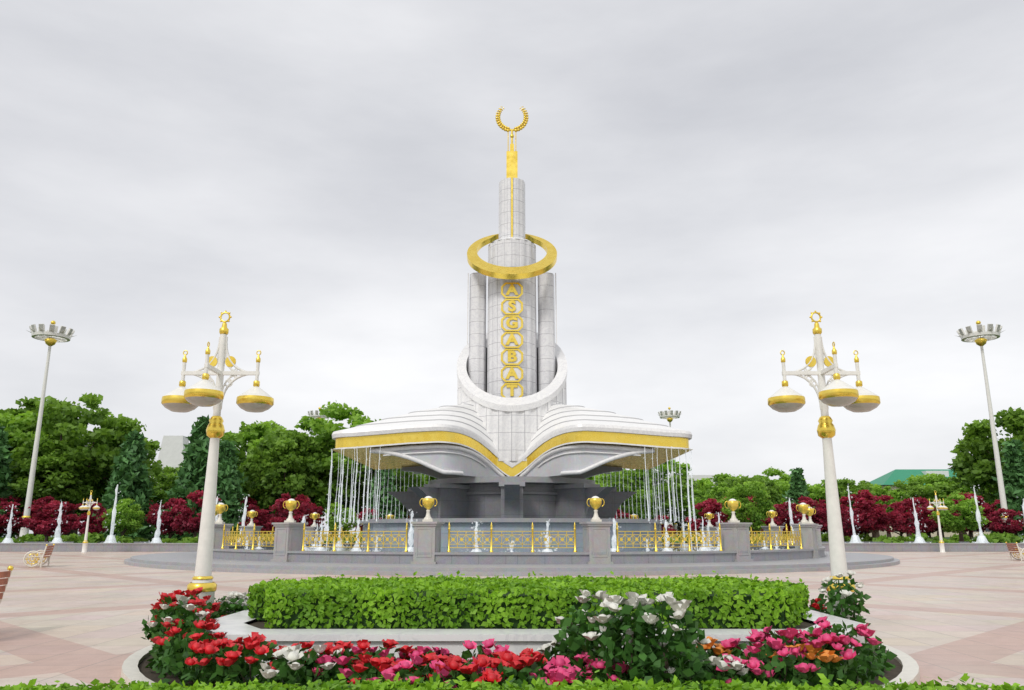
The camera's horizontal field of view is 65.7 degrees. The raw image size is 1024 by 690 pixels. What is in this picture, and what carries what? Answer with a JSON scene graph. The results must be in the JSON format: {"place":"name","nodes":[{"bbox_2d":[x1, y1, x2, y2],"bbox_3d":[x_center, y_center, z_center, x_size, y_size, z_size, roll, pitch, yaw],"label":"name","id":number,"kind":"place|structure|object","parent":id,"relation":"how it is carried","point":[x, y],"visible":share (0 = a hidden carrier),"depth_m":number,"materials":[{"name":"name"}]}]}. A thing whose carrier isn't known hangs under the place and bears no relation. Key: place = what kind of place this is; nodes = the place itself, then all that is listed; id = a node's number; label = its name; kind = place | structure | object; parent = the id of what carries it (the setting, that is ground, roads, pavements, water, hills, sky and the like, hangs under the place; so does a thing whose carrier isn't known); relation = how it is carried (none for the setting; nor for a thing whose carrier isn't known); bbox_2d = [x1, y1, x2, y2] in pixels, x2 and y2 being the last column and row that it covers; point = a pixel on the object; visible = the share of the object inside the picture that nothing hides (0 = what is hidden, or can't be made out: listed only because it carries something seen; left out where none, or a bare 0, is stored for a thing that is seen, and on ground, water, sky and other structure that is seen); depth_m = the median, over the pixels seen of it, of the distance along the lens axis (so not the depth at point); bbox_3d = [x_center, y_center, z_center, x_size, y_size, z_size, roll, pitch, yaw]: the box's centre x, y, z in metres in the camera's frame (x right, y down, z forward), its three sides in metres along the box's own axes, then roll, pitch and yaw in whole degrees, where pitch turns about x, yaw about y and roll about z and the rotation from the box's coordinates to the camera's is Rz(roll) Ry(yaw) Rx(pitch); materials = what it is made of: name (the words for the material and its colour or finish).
{"place":"outdoors","nodes":[
{"label":"outdoors","id":0,"kind":"place"},
{"bbox_2d":[0,534,1023,689],"bbox_3d":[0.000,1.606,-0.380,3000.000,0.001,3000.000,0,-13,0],"label":"ground","id":1,"kind":"structure","parent":0,"point":[73,618],"depth_m":17.73,"materials":[{"name":"tile"}]},
{"bbox_2d":[0,565,13,602],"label":"bench","id":2,"kind":"object","parent":1,"relation":"on","point":[5,575],"visible":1,"depth_m":13.51,"materials":[{"name":"brown wood"}]},
{"bbox_2d":[0,424,20,537],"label":"conifer tree","id":3,"kind":"object","parent":1,"relation":"on","point":[5,475],"visible":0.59,"depth_m":105.83,"materials":[{"name":"green plant"}]},
{"bbox_2d":[0,495,23,532],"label":"plum tree","id":4,"kind":"object","parent":1,"relation":"on","point":[18,500],"visible":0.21,"depth_m":105.31,"materials":[{"name":"red plant"}]},
{"bbox_2d":[0,501,27,534],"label":"plum tree","id":5,"kind":"object","parent":1,"relation":"on","point":[17,524],"visible":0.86,"depth_m":93.43,"materials":[{"name":"red plant"}]},
{"bbox_2d":[23,544,54,566],"bbox_3d":[-23.624,10.501,39.639,0.978,1.102,2.000,5,-14,-19],"label":"bench","id":6,"kind":"object","parent":1,"relation":"on","point":[46,554],"visible":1,"depth_m":38.95,"materials":[{"name":"brown wood"}]},
{"bbox_2d":[0,395,87,452],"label":"round tree","id":7,"kind":"object","parent":1,"relation":"on","point":[29,404],"visible":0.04,"depth_m":123.46,"materials":[{"name":"green plant"}]},
{"bbox_2d":[19,321,74,536],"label":"mast","id":8,"kind":"object","parent":1,"relation":"on","point":[47,337],"visible":0.86,"depth_m":102.94,"materials":[{"name":"metal"}]},
{"bbox_2d":[0,410,97,539],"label":"round tree","id":9,"kind":"object","parent":1,"relation":"on","point":[14,426],"visible":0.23,"depth_m":113.94,"materials":[{"name":"green plant"}]},
{"bbox_2d":[20,500,79,541],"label":"plum tree","id":10,"kind":"object","parent":1,"relation":"on","point":[41,524],"visible":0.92,"depth_m":81.99,"materials":[{"name":"red plant"}]},
{"bbox_2d":[22,496,78,530],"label":"plum tree","id":11,"kind":"object","parent":1,"relation":"on","point":[43,501],"visible":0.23,"depth_m":103.21,"materials":[{"name":"red plant"}]},
{"bbox_2d":[7,443,101,535],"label":"round tree","id":12,"kind":"object","parent":1,"relation":"on","point":[79,491],"visible":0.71,"depth_m":108.85,"materials":[{"name":"green plant"}]},
{"bbox_2d":[8,392,153,535],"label":"round tree","id":13,"kind":"object","parent":1,"relation":"on","point":[111,431],"visible":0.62,"depth_m":113.56,"materials":[{"name":"green plant"}]},
{"bbox_2d":[67,501,108,534],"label":"plum tree","id":14,"kind":"object","parent":1,"relation":"on","point":[75,524],"visible":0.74,"depth_m":83.38,"materials":[{"name":"red plant"}]},
{"bbox_2d":[79,490,99,552],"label":"lamp post","id":15,"kind":"object","parent":1,"relation":"on","point":[85,542],"visible":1,"depth_m":67.26,"materials":[{"name":"metal"}]},
{"bbox_2d":[75,464,105,515],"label":"round tree","id":16,"kind":"object","parent":1,"relation":"on","point":[94,500],"visible":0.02,"depth_m":128.45,"materials":[{"name":"green plant"}]},
{"bbox_2d":[101,498,145,535],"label":"round tree","id":17,"kind":"object","parent":1,"relation":"on","point":[128,524],"visible":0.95,"depth_m":81.58,"materials":[{"name":"green plant"}]},
{"bbox_2d":[92,428,157,541],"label":"conifer tree","id":18,"kind":"object","parent":1,"relation":"on","point":[129,474],"visible":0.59,"depth_m":101.78,"materials":[{"name":"green plant"}]},
{"bbox_2d":[83,430,169,495],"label":"round tree","id":19,"kind":"object","parent":1,"relation":"on","point":[152,450],"visible":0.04,"depth_m":134.39,"materials":[{"name":"green plant"}]},
{"bbox_2d":[149,465,178,536],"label":"round tree","id":20,"kind":"object","parent":1,"relation":"on","point":[171,475],"visible":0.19,"depth_m":185.88,"materials":[{"name":"green plant"}]},
{"bbox_2d":[145,498,191,538],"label":"plum tree","id":21,"kind":"object","parent":1,"relation":"on","point":[167,518],"visible":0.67,"depth_m":83.61,"materials":[{"name":"red plant"}]},
{"bbox_2d":[154,414,217,540],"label":"conifer tree","id":22,"kind":"object","parent":1,"relation":"on","point":[191,473],"visible":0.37,"depth_m":103.13,"materials":[{"name":"green plant"}]},
{"bbox_2d":[168,490,220,537],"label":"plum tree","id":23,"kind":"object","parent":1,"relation":"on","point":[186,521],"visible":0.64,"depth_m":81.03,"materials":[{"name":"red plant"}]},
{"bbox_2d":[197,439,248,537],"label":"conifer tree","id":24,"kind":"object","parent":1,"relation":"on","point":[229,491],"visible":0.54,"depth_m":103.06,"materials":[{"name":"green plant"}]},
{"bbox_2d":[175,420,286,508],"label":"round tree","id":25,"kind":"object","parent":1,"relation":"on","point":[257,435],"visible":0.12,"depth_m":119.11,"materials":[{"name":"green plant"}]},
{"bbox_2d":[240,497,266,522],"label":"plum tree","id":26,"kind":"object","parent":1,"relation":"on","point":[252,502],"visible":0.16,"depth_m":105.95,"materials":[{"name":"red plant"}]},
{"bbox_2d":[238,508,276,533],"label":"plum tree","id":27,"kind":"object","parent":1,"relation":"on","point":[265,518],"visible":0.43,"depth_m":95.91,"materials":[{"name":"red plant"}]},
{"bbox_2d":[232,420,302,528],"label":"round tree","id":28,"kind":"object","parent":1,"relation":"on","point":[243,428],"visible":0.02,"depth_m":126.07,"materials":[{"name":"green plant"}]},
{"bbox_2d":[240,432,327,515],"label":"round tree","id":29,"kind":"object","parent":1,"relation":"on","point":[265,475],"visible":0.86,"depth_m":108.99,"materials":[{"name":"green plant"}]},
{"bbox_2d":[269,493,320,526],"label":"plum tree","id":30,"kind":"object","parent":1,"relation":"on","point":[302,510],"visible":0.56,"depth_m":84.54,"materials":[{"name":"red plant"}]},
{"bbox_2d":[256,427,334,511],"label":"round tree","id":31,"kind":"object","parent":1,"relation":"on","point":[278,431],"visible":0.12,"depth_m":115.02,"materials":[{"name":"green plant"}]},
{"bbox_2d":[285,502,324,526],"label":"plum tree","id":32,"kind":"object","parent":1,"relation":"on","point":[318,510],"visible":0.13,"depth_m":104.02,"materials":[{"name":"red plant"}]},
{"bbox_2d":[308,407,328,418],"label":"mast","id":33,"kind":"object","parent":1,"relation":"on","point":[311,413],"visible":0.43,"depth_m":179.35,"materials":[{"name":"metal"}]},
{"bbox_2d":[274,401,371,537],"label":"round tree","id":34,"kind":"object","parent":1,"relation":"on","point":[324,428],"visible":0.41,"depth_m":113.55,"materials":[{"name":"green plant"}]},
{"bbox_2d":[315,498,359,516],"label":"round tree","id":35,"kind":"object","parent":1,"relation":"on","point":[326,506],"visible":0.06,"depth_m":171.99,"materials":[{"name":"green plant"}]},
{"bbox_2d":[325,502,357,536],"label":"round tree","id":36,"kind":"object","parent":1,"relation":"on","point":[346,525],"visible":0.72,"depth_m":87.07,"materials":[{"name":"green plant"}]},
{"bbox_2d":[355,508,381,530],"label":"plum tree","id":37,"kind":"object","parent":1,"relation":"on","point":[360,514],"visible":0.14,"depth_m":97.89,"materials":[{"name":"red plant"}]},
{"bbox_2d":[320,419,417,525],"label":"round tree","id":38,"kind":"object","parent":1,"relation":"on","point":[372,471],"visible":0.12,"depth_m":115.70,"materials":[{"name":"green plant"}]},
{"bbox_2d":[364,469,404,519],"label":"conifer tree","id":39,"kind":"object","parent":1,"relation":"on","point":[387,486],"visible":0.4,"depth_m":104.69,"materials":[{"name":"green plant"}]},
{"bbox_2d":[397,474,427,518],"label":"round tree","id":40,"kind":"object","parent":1,"relation":"on","point":[419,480],"visible":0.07,"depth_m":125.98,"materials":[{"name":"green plant"}]},
{"bbox_2d":[124,476,899,575],"bbox_3d":[0.000,12.017,54.703,47.800,5.080,47.800,0,-13,0],"label":"fountain base","id":41,"kind":"object","parent":1,"relation":"on","point":[521,511],"visible":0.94,"depth_m":39.05,"materials":[{"name":"stone"}]},
{"bbox_2d":[325,446,697,550],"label":"falling water","id":42,"kind":"structure","parent":41,"relation":"on","point":[648,497],"depth_m":48.47,"materials":[{"name":"white liquid"}]},
{"bbox_2d":[331,403,692,475],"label":"monument roof","id":43,"kind":"structure","parent":41,"relation":"on","point":[463,425],"depth_m":49.20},
{"bbox_2d":[457,106,566,460],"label":"tower","id":44,"kind":"structure","parent":43,"relation":"on","point":[512,425],"depth_m":56.99,"materials":[{"name":"stone"}]},
{"bbox_2d":[501,282,522,397],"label":"letters","id":45,"kind":"object","parent":44,"relation":"attached to","point":[511,311],"visible":0.99,"depth_m":55.67,"materials":[{"name":"gold metal"}]},
{"bbox_2d":[369,444,654,478],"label":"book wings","id":46,"kind":"object","parent":43,"relation":"attached to","point":[443,461],"visible":0.88,"depth_m":48.48},
{"bbox_2d":[245,511,778,551],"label":"fountain jets","id":47,"kind":"object","parent":41,"relation":"on","point":[613,543],"visible":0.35,"depth_m":43.66},
{"bbox_2d":[0,542,1023,551],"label":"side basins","id":48,"kind":"object","parent":1,"relation":"on","point":[193,547],"visible":0.52,"depth_m":70.75,"materials":[{"name":"grey stone"}]},
{"bbox_2d":[1,484,1023,542],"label":"fountain jets","id":49,"kind":"object","parent":48,"relation":"on","point":[981,538],"visible":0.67,"depth_m":76.42,"materials":[{"name":"white liquid"}]},
{"bbox_2d":[0,532,1023,543],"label":"shrubs","id":50,"kind":"object","parent":1,"relation":"on","point":[994,537],"visible":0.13,"depth_m":81.61,"materials":[{"name":"green plant"}]},
{"bbox_2d":[0,670,1023,689],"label":"hedge","id":51,"kind":"object","parent":1,"relation":"on","point":[538,684],"visible":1,"depth_m":6.26,"materials":[{"name":"green plant"}]},
{"bbox_2d":[141,570,897,689],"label":"rose bed","id":52,"kind":"object","parent":1,"relation":"on","point":[186,647],"visible":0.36,"depth_m":7.74,"materials":[{"name":"red plant"}]},
{"bbox_2d":[121,610,919,689],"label":"planter","id":53,"kind":"object","parent":1,"relation":"on","point":[452,641],"visible":0.28,"depth_m":9.06,"materials":[{"name":"white stone"}]},
{"bbox_2d":[161,310,273,616],"bbox_3d":[-4.680,1.889,12.094,1.754,5.188,1.162,0,-13,0],"label":"lamp post","id":54,"kind":"object","parent":53,"relation":"on","point":[207,392],"visible":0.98,"depth_m":12.37,"materials":[{"name":"metal"}]},
{"bbox_2d":[246,577,313,619],"bbox_3d":[-3.258,3.598,11.328,0.837,0.551,1.423,0,-13,0],"label":"planter hedge","id":55,"kind":"object","parent":53,"relation":"on","point":[256,600],"visible":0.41,"depth_m":10.77,"materials":[{"name":"green plant"}]},
{"bbox_2d":[263,570,802,628],"bbox_3d":[0.236,3.484,11.008,6.769,0.629,2.919,0,-13,0],"label":"planter hedge","id":56,"kind":"object","parent":53,"relation":"on","point":[441,601],"visible":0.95,"depth_m":9.71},
{"bbox_2d":[741,577,811,618],"bbox_3d":[3.723,3.594,11.348,0.782,0.556,1.375,0,-13,0],"label":"planter hedge","id":57,"kind":"object","parent":53,"relation":"on","point":[804,592],"visible":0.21,"depth_m":10.85,"materials":[{"name":"green plant"}]},
{"bbox_2d":[156,436,990,537],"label":"buildings","id":58,"kind":"structure","parent":1,"relation":"on","point":[170,452],"depth_m":311.15,"materials":[{"name":"white concrete"}]},
{"bbox_2d":[595,472,617,483],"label":"round tree","id":59,"kind":"object","parent":1,"relation":"on","point":[610,477],"visible":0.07,"depth_m":219.42,"materials":[{"name":"green plant"}]},
{"bbox_2d":[604,481,636,518],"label":"round tree","id":60,"kind":"object","parent":1,"relation":"on","point":[627,489],"visible":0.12,"depth_m":135.39,"materials":[{"name":"green plant"}]},
{"bbox_2d":[615,509,639,518],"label":"plum tree","id":61,"kind":"object","parent":1,"relation":"on","point":[619,514],"visible":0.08,"depth_m":92.66,"materials":[{"name":"red plant"}]},
{"bbox_2d":[625,489,656,518],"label":"round tree","id":62,"kind":"object","parent":1,"relation":"on","point":[637,509],"visible":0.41,"depth_m":143.26,"materials":[{"name":"green plant"}]},
{"bbox_2d":[612,468,672,518],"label":"round tree","id":63,"kind":"object","parent":1,"relation":"on","point":[626,482],"visible":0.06,"depth_m":167.38,"materials":[{"name":"green plant"}]},
{"bbox_2d":[617,459,701,517],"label":"round tree","id":64,"kind":"object","parent":1,"relation":"on","point":[638,485],"visible":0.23,"depth_m":166.16,"materials":[{"name":"green plant"}]},
{"bbox_2d":[655,515,676,536],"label":"plum tree","id":65,"kind":"object","parent":1,"relation":"on","point":[668,526],"visible":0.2,"depth_m":90.70,"materials":[{"name":"red plant"}]},
{"bbox_2d":[658,407,680,535],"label":"mast","id":66,"kind":"object","parent":1,"relation":"on","point":[669,415],"visible":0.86,"depth_m":179.85,"materials":[{"name":"metal"}]},
{"bbox_2d":[649,474,707,535],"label":"round tree","id":67,"kind":"object","parent":1,"relation":"on","point":[665,499],"visible":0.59,"depth_m":136.30,"materials":[{"name":"green plant"}]},
{"bbox_2d":[685,498,728,532],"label":"plum tree","id":68,"kind":"object","parent":1,"relation":"on","point":[717,507],"visible":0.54,"depth_m":85.25,"materials":[{"name":"red plant"}]},
{"bbox_2d":[686,480,743,518],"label":"round tree","id":69,"kind":"object","parent":1,"relation":"on","point":[712,492],"visible":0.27,"depth_m":128.88,"materials":[{"name":"green plant"}]},
{"bbox_2d":[693,473,741,494],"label":"round tree","id":70,"kind":"object","parent":1,"relation":"on","point":[717,478],"visible":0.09,"depth_m":219.94,"materials":[{"name":"green plant"}]},
{"bbox_2d":[715,477,746,499],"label":"round tree","id":71,"kind":"object","parent":1,"relation":"on","point":[730,484],"visible":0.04,"depth_m":197.07,"materials":[{"name":"green plant"}]},
{"bbox_2d":[720,480,775,533],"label":"round tree","id":72,"kind":"object","parent":1,"relation":"on","point":[756,515],"visible":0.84,"depth_m":82.45,"materials":[{"name":"green plant"}]},
{"bbox_2d":[732,475,781,535],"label":"round tree","id":73,"kind":"object","parent":1,"relation":"on","point":[775,493],"visible":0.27,"depth_m":126.22,"materials":[{"name":"green plant"}]},
{"bbox_2d":[754,466,790,515],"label":"round tree","id":74,"kind":"object","parent":1,"relation":"on","point":[771,472],"visible":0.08,"depth_m":209.69,"materials":[{"name":"green plant"}]},
{"bbox_2d":[761,505,788,533],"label":"plum tree","id":75,"kind":"object","parent":1,"relation":"on","point":[768,522],"visible":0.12,"depth_m":99.61,"materials":[{"name":"red plant"}]},
{"bbox_2d":[773,496,826,532],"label":"plum tree","id":76,"kind":"object","parent":1,"relation":"on","point":[796,517],"visible":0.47,"depth_m":83.42,"materials":[{"name":"red plant"}]},
{"bbox_2d":[775,479,826,515],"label":"round tree","id":77,"kind":"object","parent":1,"relation":"on","point":[817,493],"visible":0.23,"depth_m":140.94,"materials":[{"name":"green plant"}]},
{"bbox_2d":[782,467,822,533],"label":"conifer tree","id":78,"kind":"object","parent":1,"relation":"on","point":[798,488],"visible":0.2,"depth_m":103.11,"materials":[{"name":"green plant"}]},
{"bbox_2d":[813,499,827,532],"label":"plum tree","id":79,"kind":"object","parent":1,"relation":"on","point":[821,504],"visible":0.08,"depth_m":104.33,"materials":[{"name":"red plant"}]},
{"bbox_2d":[821,504,863,541],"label":"plum tree","id":80,"kind":"object","parent":1,"relation":"on","point":[847,528],"visible":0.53,"depth_m":82.68,"materials":[{"name":"red plant"}]},
{"bbox_2d":[816,477,877,507],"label":"round tree","id":81,"kind":"object","parent":1,"relation":"on","point":[855,489],"visible":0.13,"depth_m":140.00,"materials":[{"name":"green plant"}]},
{"bbox_2d":[839,495,875,533],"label":"plum tree","id":82,"kind":"object","parent":1,"relation":"on","point":[843,500],"visible":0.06,"depth_m":98.50,"materials":[{"name":"red plant"}]},
{"bbox_2d":[839,480,879,534],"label":"round tree","id":83,"kind":"object","parent":1,"relation":"on","point":[862,482],"visible":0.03,"depth_m":170.04,"materials":[{"name":"green plant"}]},
{"bbox_2d":[846,489,903,539],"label":"plum tree","id":84,"kind":"object","parent":1,"relation":"on","point":[881,520],"visible":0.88,"depth_m":87.98,"materials":[{"name":"red plant"}]},
{"bbox_2d":[870,484,907,537],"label":"round tree","id":85,"kind":"object","parent":1,"relation":"on","point":[894,494],"visible":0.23,"depth_m":140.07,"materials":[{"name":"green plant"}]},
{"bbox_2d":[878,501,917,536],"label":"plum tree","id":86,"kind":"object","parent":1,"relation":"on","point":[911,510],"visible":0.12,"depth_m":107.73,"materials":[{"name":"red plant"}]},
{"bbox_2d":[880,480,934,536],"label":"round tree","id":87,"kind":"object","parent":1,"relation":"on","point":[899,484],"visible":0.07,"depth_m":173.88,"materials":[{"name":"green plant"}]},
{"bbox_2d":[888,499,934,533],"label":"plum tree","id":88,"kind":"object","parent":1,"relation":"on","point":[902,509],"visible":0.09,"depth_m":100.85,"materials":[{"name":"red plant"}]},
{"bbox_2d":[894,497,937,534],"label":"plum tree","id":89,"kind":"object","parent":1,"relation":"on","point":[923,513],"visible":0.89,"depth_m":89.02,"materials":[{"name":"red plant"}]},
{"bbox_2d":[903,486,947,537],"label":"round tree","id":90,"kind":"object","parent":1,"relation":"on","point":[927,492],"visible":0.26,"depth_m":129.18,"materials":[{"name":"green plant"}]},
{"bbox_2d":[904,473,957,537],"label":"round tree","id":91,"kind":"object","parent":1,"relation":"on","point":[927,478],"visible":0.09,"depth_m":219.51,"materials":[{"name":"green plant"}]},
{"bbox_2d":[927,491,947,552],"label":"lamp post","id":92,"kind":"object","parent":1,"relation":"on","point":[941,541],"visible":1,"depth_m":67.74,"materials":[{"name":"metal"}]},
{"bbox_2d":[932,475,985,534],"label":"round tree","id":93,"kind":"object","parent":1,"relation":"on","point":[951,487],"visible":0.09,"depth_m":211.55,"materials":[{"name":"green plant"}]},
{"bbox_2d":[928,493,991,541],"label":"round tree","id":94,"kind":"object","parent":1,"relation":"on","point":[967,508],"visible":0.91,"depth_m":83.18,"materials":[{"name":"green plant"}]},
{"bbox_2d":[940,494,996,539],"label":"plum tree","id":95,"kind":"object","parent":1,"relation":"on","point":[979,498],"visible":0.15,"depth_m":99.96,"materials":[{"name":"red plant"}]},
{"bbox_2d":[947,492,990,532],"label":"plum tree","id":96,"kind":"object","parent":1,"relation":"on","point":[987,506],"visible":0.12,"depth_m":99.92,"materials":[{"name":"red plant"}]},
{"bbox_2d":[954,321,1008,520],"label":"mast","id":97,"kind":"object","parent":1,"relation":"on","point":[977,337],"visible":0.88,"depth_m":103.03,"materials":[{"name":"metal"}]},
{"bbox_2d":[947,407,1023,501],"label":"round tree","id":98,"kind":"object","parent":1,"relation":"on","point":[976,470],"visible":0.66,"depth_m":117.53,"materials":[{"name":"green plant"}]},
{"bbox_2d":[988,508,1023,533],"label":"plum tree","id":99,"kind":"object","parent":1,"relation":"on","point":[1001,526],"visible":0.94,"depth_m":89.35,"materials":[{"name":"red plant"}]},
{"bbox_2d":[991,439,1023,537],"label":"conifer tree","id":100,"kind":"object","parent":1,"relation":"on","point":[1013,470],"visible":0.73,"depth_m":103.16,"materials":[{"name":"green plant"}]},
{"bbox_2d":[1005,542,1023,560],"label":"bench","id":101,"kind":"object","parent":1,"relation":"on","point":[1013,549],"visible":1,"depth_m":48.88,"materials":[{"name":"brown wood"}]},
{"bbox_2d":[0,0,1023,533],"label":"sky","id":102,"kind":"structure","parent":0,"point":[704,178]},
{"bbox_2d":[768,310,880,619],"bbox_3d":[4.960,1.889,12.094,1.754,5.188,1.162,0,-13,0],"label":"lamp post","id":103,"kind":"object","parent":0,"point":[835,392],"visible":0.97,"depth_m":12.38,"materials":[{"name":"metal"}]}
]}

